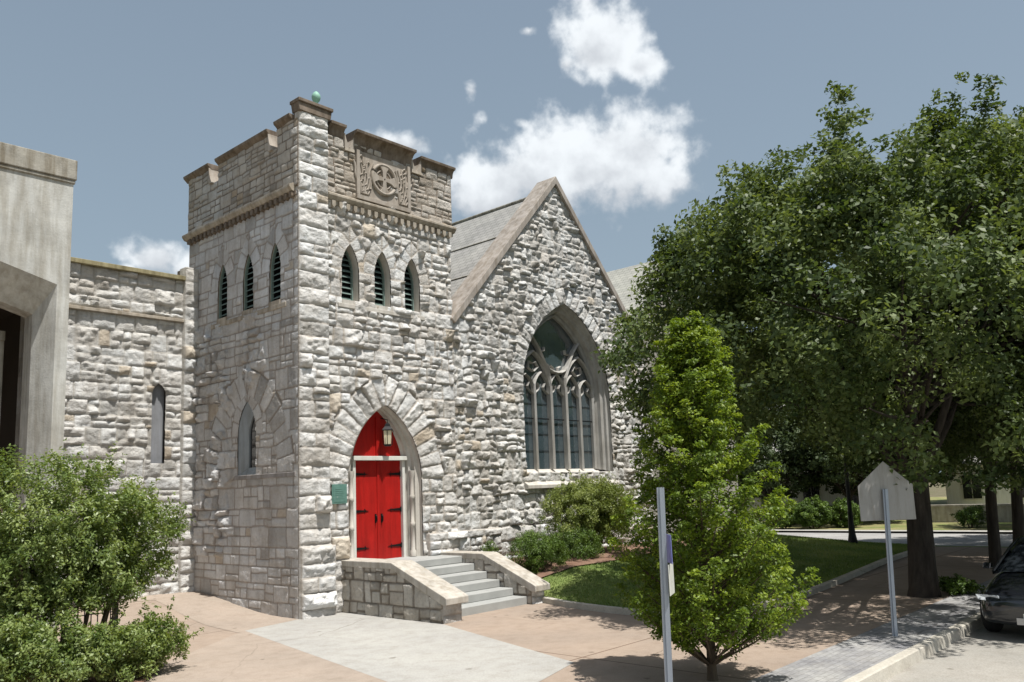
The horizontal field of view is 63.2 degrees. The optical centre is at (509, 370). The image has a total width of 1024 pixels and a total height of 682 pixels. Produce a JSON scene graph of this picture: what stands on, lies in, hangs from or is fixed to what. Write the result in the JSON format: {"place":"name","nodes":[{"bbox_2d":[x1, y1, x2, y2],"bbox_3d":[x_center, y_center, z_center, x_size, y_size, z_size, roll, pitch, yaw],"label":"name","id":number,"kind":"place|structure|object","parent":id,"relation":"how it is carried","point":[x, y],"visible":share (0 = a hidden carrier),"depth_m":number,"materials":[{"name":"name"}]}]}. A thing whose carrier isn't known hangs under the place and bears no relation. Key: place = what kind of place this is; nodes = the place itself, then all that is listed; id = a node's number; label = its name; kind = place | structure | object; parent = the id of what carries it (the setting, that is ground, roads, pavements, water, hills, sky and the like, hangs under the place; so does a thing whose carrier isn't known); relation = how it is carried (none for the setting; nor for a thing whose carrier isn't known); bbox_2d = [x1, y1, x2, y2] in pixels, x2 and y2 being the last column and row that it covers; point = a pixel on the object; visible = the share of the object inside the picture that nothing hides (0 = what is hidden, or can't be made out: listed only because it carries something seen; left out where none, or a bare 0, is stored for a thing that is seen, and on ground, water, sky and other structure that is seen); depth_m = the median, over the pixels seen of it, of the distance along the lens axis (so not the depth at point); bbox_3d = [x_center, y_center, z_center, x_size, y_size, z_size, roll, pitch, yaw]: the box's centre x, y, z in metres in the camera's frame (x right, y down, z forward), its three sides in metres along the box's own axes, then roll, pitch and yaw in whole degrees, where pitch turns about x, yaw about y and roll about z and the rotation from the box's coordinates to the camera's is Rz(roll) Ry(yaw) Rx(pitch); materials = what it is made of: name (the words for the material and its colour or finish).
{"place":"outdoors","nodes":[
{"label":"outdoors","id":0,"kind":"place"},
{"bbox_2d":[72,591,297,632],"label":"terrace paving","id":1,"kind":"structure","parent":0,"point":[209,610],"depth_m":18.11,"materials":[{"name":"beige concrete"}]},
{"bbox_2d":[144,631,386,681],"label":"beige paving","id":2,"kind":"structure","parent":0,"point":[244,656],"depth_m":12.57,"materials":[{"name":"beige concrete"}]},
{"bbox_2d":[246,612,573,681],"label":"concrete apron","id":3,"kind":"object","parent":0,"point":[391,649],"visible":0.94,"depth_m":13.35,"materials":[{"name":"grey concrete"}]},
{"bbox_2d":[2,546,1006,681],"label":"pavement","id":4,"kind":"structure","parent":0,"point":[594,646],"depth_m":14.60,"materials":[{"name":"brown concrete"}]},
{"bbox_2d":[28,589,118,634],"bbox_3d":[-7.647,4.239,14.094,0.095,1.260,1.990,-9,-11,42],"label":"iron railing","id":5,"kind":"object","parent":4,"relation":"on","point":[116,617],"visible":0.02,"depth_m":14.63,"materials":[{"name":"black"}]},
{"bbox_2d":[32,662,154,681],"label":"planting bed","id":6,"kind":"object","parent":4,"relation":"on","point":[138,679],"visible":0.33,"depth_m":11.93,"materials":[{"name":"brown plant"}]},
{"bbox_2d":[0,438,195,681],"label":"leafy bush","id":7,"kind":"object","parent":6,"relation":"on","point":[90,568],"visible":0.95,"depth_m":12.30,"materials":[{"name":"green plant"}]},
{"bbox_2d":[0,593,203,681],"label":"bush","id":8,"kind":"object","parent":6,"relation":"on","point":[120,653],"visible":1,"depth_m":11.40,"materials":[{"name":"green plant"}]},
{"bbox_2d":[341,550,549,623],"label":"entrance steps","id":9,"kind":"structure","parent":4,"relation":"on","point":[446,587],"depth_m":17.65,"materials":[{"name":"stone"}]},
{"bbox_2d":[656,487,674,681],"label":"sign post","id":10,"kind":"object","parent":4,"relation":"on","point":[665,557],"visible":1,"depth_m":9.33,"materials":[{"name":"metal"}]},
{"bbox_2d":[605,310,821,680],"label":"columnar tree","id":11,"kind":"object","parent":4,"relation":"on","point":[690,391],"visible":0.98,"depth_m":10.55,"materials":[{"name":"green plant"}]},
{"bbox_2d":[542,543,934,616],"bbox_3d":[8.896,5.265,21.879,17.599,0.130,4.552,4,-10,-36],"label":"lawn edging","id":12,"kind":"object","parent":4,"relation":"on","point":[821,587],"visible":0.58,"depth_m":18.06,"materials":[{"name":"concrete"}]},
{"bbox_2d":[590,71,1023,597],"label":"oak tree","id":13,"kind":"object","parent":4,"relation":"on","point":[842,217],"visible":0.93,"depth_m":14.79,"materials":[{"name":"green plant"}]},
{"bbox_2d":[748,578,992,681],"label":"paver strip","id":14,"kind":"object","parent":4,"relation":"on","point":[846,659],"depth_m":12.37,"materials":[{"name":"grey stone"}]},
{"bbox_2d":[858,461,915,635],"bbox_3d":[6.157,2.859,13.279,0.889,2.829,0.248,-2,-8,1],"label":"school sign","id":15,"kind":"object","parent":4,"relation":"on","point":[883,496],"visible":0.95,"depth_m":13.50,"materials":[{"name":"metal"}]},
{"bbox_2d":[752,105,1023,568],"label":"oak tree","id":16,"kind":"object","parent":4,"relation":"on","point":[994,545],"visible":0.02,"depth_m":21.63,"materials":[{"name":"green plant"}]},
{"bbox_2d":[798,106,1023,541],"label":"oak tree","id":17,"kind":"object","parent":4,"relation":"on","point":[1017,509],"visible":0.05,"depth_m":22.15,"materials":[{"name":"green plant"}]},
{"bbox_2d":[938,573,985,595],"bbox_3d":[9.391,4.476,17.268,0.948,0.531,0.982,-6,-9,28],"label":"leafy tuft","id":18,"kind":"object","parent":4,"relation":"on","point":[955,585],"visible":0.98,"depth_m":17.14,"materials":[{"name":"green plant"}]},
{"bbox_2d":[0,0,1023,472],"label":"sky","id":19,"kind":"structure","parent":0,"point":[634,107],"materials":[{"name":"blue"}]},
{"bbox_2d":[541,536,906,608],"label":"lawn","id":20,"kind":"structure","parent":0,"point":[606,586],"depth_m":19.96,"materials":[{"name":"green plant"}]},
{"bbox_2d":[512,541,685,577],"bbox_3d":[2.511,5.348,23.391,2.500,0.548,9.480,-9,-11,42],"label":"mulch bed","id":21,"kind":"object","parent":20,"relation":"on","point":[574,561],"visible":0.14,"depth_m":21.58,"materials":[{"name":"brown soil"}]},
{"bbox_2d":[480,539,499,552],"bbox_3d":[-0.497,4.724,20.431,0.793,1.177,0.665,-9,-11,42],"label":"yew shrub","id":22,"kind":"object","parent":21,"relation":"on","point":[488,546],"visible":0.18,"depth_m":20.48,"materials":[{"name":"green plant"}]},
{"bbox_2d":[505,516,568,573],"bbox_3d":[0.708,4.428,20.817,1.832,1.571,1.454,3,-10,-31],"label":"yew shrub","id":23,"kind":"object","parent":21,"relation":"on","point":[534,556],"visible":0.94,"depth_m":20.48,"materials":[{"name":"green plant"}]},
{"bbox_2d":[542,518,607,560],"bbox_3d":[1.718,4.544,22.107,1.628,1.526,2.063,-9,-11,42],"label":"yew shrub","id":24,"kind":"object","parent":21,"relation":"on","point":[578,547],"visible":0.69,"depth_m":21.85,"materials":[{"name":"green plant"}]},
{"bbox_2d":[537,470,639,553],"bbox_3d":[2.305,4.063,23.334,1.792,2.616,4.338,-9,-11,42],"label":"open shrub","id":25,"kind":"object","parent":21,"relation":"on","point":[593,505],"visible":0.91,"depth_m":22.77,"materials":[{"name":"green plant"}]},
{"bbox_2d":[844,456,857,542],"bbox_3d":[11.988,3.975,29.494,0.480,4.760,0.480,-9,-11,42],"label":"trunk","id":26,"kind":"object","parent":20,"relation":"on","point":[852,537],"visible":0.32,"depth_m":29.27,"materials":[{"name":"brown wood"}]},
{"bbox_2d":[747,497,1011,531],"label":"lawn","id":27,"kind":"structure","parent":0,"point":[880,525],"depth_m":42.26,"materials":[{"name":"green plant"}]},
{"bbox_2d":[735,398,836,524],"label":"background tree","id":28,"kind":"object","parent":27,"relation":"on","point":[788,474],"visible":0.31,"depth_m":45.92,"materials":[{"name":"green plant"}]},
{"bbox_2d":[771,504,802,528],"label":"round hedge bush","id":29,"kind":"object","parent":27,"relation":"on","point":[790,521],"visible":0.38,"depth_m":42.90,"materials":[{"name":"green plant"}]},
{"bbox_2d":[740,443,883,520],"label":"house","id":30,"kind":"structure","parent":27,"relation":"on","point":[822,493],"depth_m":50.36,"materials":[{"name":"grey stone"}]},
{"bbox_2d":[760,488,773,506],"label":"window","id":31,"kind":"structure","parent":30,"relation":"in","point":[763,501],"depth_m":52.54,"materials":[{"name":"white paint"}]},
{"bbox_2d":[802,485,821,502],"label":"window","id":32,"kind":"structure","parent":30,"relation":"in","point":[811,492],"depth_m":50.52,"materials":[{"name":"white paint"}]},
{"bbox_2d":[851,479,858,504],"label":"window","id":33,"kind":"structure","parent":30,"relation":"in","point":[855,498],"depth_m":48.72,"materials":[{"name":"black glass"}]},
{"bbox_2d":[792,495,834,528],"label":"round hedge bush","id":34,"kind":"object","parent":27,"relation":"on","point":[811,513],"visible":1,"depth_m":42.45,"materials":[{"name":"green plant"}]},
{"bbox_2d":[771,406,897,500],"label":"background tree","id":35,"kind":"object","parent":27,"relation":"on","point":[824,463],"visible":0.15,"depth_m":45.36,"materials":[{"name":"green plant"}]},
{"bbox_2d":[830,497,862,527],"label":"round hedge bush","id":36,"kind":"object","parent":27,"relation":"on","point":[839,511],"visible":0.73,"depth_m":42.34,"materials":[{"name":"green plant"}]},
{"bbox_2d":[928,451,976,486],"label":"background tree","id":37,"kind":"object","parent":27,"relation":"on","point":[951,478],"visible":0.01,"depth_m":49.83,"materials":[{"name":"green plant"}]},
{"bbox_2d":[949,505,986,527],"bbox_3d":[21.506,6.821,38.946,1.639,1.130,1.846,-9,-11,42],"label":"garden shrub","id":38,"kind":"object","parent":27,"relation":"on","point":[969,515],"visible":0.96,"depth_m":38.64,"materials":[{"name":"green plant"}]},
{"bbox_2d":[931,503,1023,521],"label":"wall","id":39,"kind":"structure","parent":27,"relation":"on","point":[940,513],"depth_m":43.39,"materials":[{"name":"concrete"}]},
{"bbox_2d":[944,435,1023,504],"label":"house","id":40,"kind":"structure","parent":27,"relation":"on","point":[957,492],"depth_m":51.04,"materials":[{"name":"beige paint"}]},
{"bbox_2d":[960,474,983,499],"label":"window","id":41,"kind":"structure","parent":40,"relation":"in","point":[976,495],"depth_m":50.95,"materials":[{"name":"black glass"}]},
{"bbox_2d":[970,439,1023,476],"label":"background tree","id":42,"kind":"object","parent":27,"relation":"on","point":[1006,454],"visible":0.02,"depth_m":38.51,"materials":[{"name":"green plant"}]},
{"bbox_2d":[752,532,1012,546],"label":"cross street","id":43,"kind":"structure","parent":0,"point":[1006,540],"depth_m":34.57,"materials":[{"name":"grey asphalt"}]},
{"bbox_2d":[938,405,1023,473],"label":"oak tree","id":44,"kind":"object","parent":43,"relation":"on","point":[970,454],"depth_m":28.77,"materials":[{"name":"green plant"}]},
{"bbox_2d":[770,529,1011,531],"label":"pavement","id":45,"kind":"structure","parent":0,"point":[896,530],"depth_m":38.47,"materials":[{"name":"concrete"}]},
{"bbox_2d":[776,483,1012,533],"bbox_3d":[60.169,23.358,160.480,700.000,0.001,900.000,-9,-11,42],"label":"ground","id":46,"kind":"structure","parent":0,"point":[940,491],"depth_m":42.07,"materials":[{"name":"grey concrete"}]},
{"bbox_2d":[0,142,77,626],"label":"concrete building","id":47,"kind":"structure","parent":46,"relation":"on","point":[36,198],"depth_m":16.92,"materials":[{"name":"grey concrete"}]},
{"bbox_2d":[10,91,740,618],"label":"stone church","id":48,"kind":"structure","parent":46,"relation":"on","point":[288,341],"depth_m":20.22,"materials":[{"name":"stone"}]},
{"bbox_2d":[150,384,163,462],"bbox_3d":[-8.685,1.290,20.399,0.040,2.050,0.400,-9,-11,42],"label":"annex slit window","id":49,"kind":"structure","parent":48,"relation":"in","point":[157,424],"depth_m":20.42,"materials":[{"name":"grey glass"}]},
{"bbox_2d":[217,265,226,322],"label":"lancet window","id":50,"kind":"structure","parent":48,"relation":"in","point":[222,293],"depth_m":20.69,"materials":[{"name":"stone"}]},
{"bbox_2d":[238,402,255,474],"bbox_3d":[-5.995,1.552,19.261,0.810,1.690,0.150,-9,-11,42],"label":"slit window","id":51,"kind":"structure","parent":48,"relation":"in","point":[247,433],"depth_m":19.31,"materials":[{"name":"grey glass"}]},
{"bbox_2d":[242,255,252,314],"bbox_3d":[-6.061,-2.061,19.847,0.460,1.470,0.430,-9,-11,42],"label":"lancet window","id":52,"kind":"structure","parent":48,"relation":"in","point":[248,273],"depth_m":19.89,"materials":[{"name":"stone"}]},
{"bbox_2d":[268,243,280,306],"bbox_3d":[-5.207,-2.204,19.075,0.460,1.470,0.430,-9,-11,42],"label":"lancet window","id":53,"kind":"structure","parent":48,"relation":"in","point":[275,267],"depth_m":19.12,"materials":[{"name":"stone"}]},
{"bbox_2d":[331,484,346,503],"bbox_3d":[-3.759,2.720,18.403,0.037,0.430,0.400,-9,-11,42],"label":"wall plaque","id":54,"kind":"object","parent":48,"relation":"attached to","point":[339,493],"depth_m":18.38,"materials":[{"name":"green metal"}]},
{"bbox_2d":[341,245,358,304],"bbox_3d":[-3.866,-2.246,19.596,0.430,1.460,0.500,-9,-11,42],"label":"lancet window","id":55,"kind":"structure","parent":48,"relation":"in","point":[350,292],"depth_m":19.75,"materials":[{"name":"stone"}]},
{"bbox_2d":[374,252,391,310],"bbox_3d":[-3.217,-2.170,20.300,0.430,1.460,0.500,-9,-11,42],"label":"lancet window","id":56,"kind":"structure","parent":48,"relation":"in","point":[381,273],"depth_m":20.46,"materials":[{"name":"stone"}]},
{"bbox_2d":[348,405,422,558],"bbox_3d":[-3.040,2.638,19.646,0.400,3.650,2.200,-9,-11,42],"label":"doorway","id":57,"kind":"structure","parent":48,"relation":"in","point":[385,492],"depth_m":19.88,"materials":[{"name":"wood"}]},
{"bbox_2d":[380,418,393,445],"bbox_3d":[-2.942,1.447,19.867,0.361,0.702,0.297,-3,-8,8],"label":"hanging lantern","id":58,"kind":"object","parent":48,"relation":"hanging from","point":[387,429],"visible":1,"depth_m":19.76,"materials":[{"name":"black metal"}]},
{"bbox_2d":[404,259,420,315],"bbox_3d":[-2.581,-2.096,20.988,0.430,1.460,0.500,-9,-11,42],"label":"lancet window","id":59,"kind":"structure","parent":48,"relation":"in","point":[411,276],"depth_m":21.15,"materials":[{"name":"stone"}]},
{"bbox_2d":[523,304,619,488],"bbox_3d":[1.624,0.722,25.171,0.760,5.550,4.360,-9,-11,42],"label":"arched window","id":60,"kind":"structure","parent":48,"relation":"in","point":[566,400],"depth_m":25.73,"materials":[{"name":"grey stone"}]},
{"bbox_2d":[620,493,632,543],"bbox_3d":[3.678,4.872,26.105,0.330,2.050,0.240,-9,-11,42],"label":"stone pilaster","id":61,"kind":"object","parent":48,"relation":"attached to","point":[627,539],"visible":0.06,"depth_m":25.96,"materials":[{"name":"beige stone"}]},
{"bbox_2d":[842,612,982,681],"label":"street kerb","id":62,"kind":"structure","parent":46,"relation":"on","point":[894,665],"depth_m":11.94,"materials":[{"name":"concrete"}]},
{"bbox_2d":[885,624,1023,681],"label":"street","id":63,"kind":"structure","parent":0,"point":[982,654],"depth_m":11.74,"materials":[{"name":"concrete"}]},
{"bbox_2d":[976,535,1023,630],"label":"parked car","id":64,"kind":"object","parent":63,"relation":"on","point":[1001,597],"visible":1,"depth_m":13.49,"materials":[{"name":"black paint"}]},
{"bbox_2d":[944,546,1007,547],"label":"verge","id":65,"kind":"structure","parent":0,"point":[968,546],"depth_m":28.65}
]}

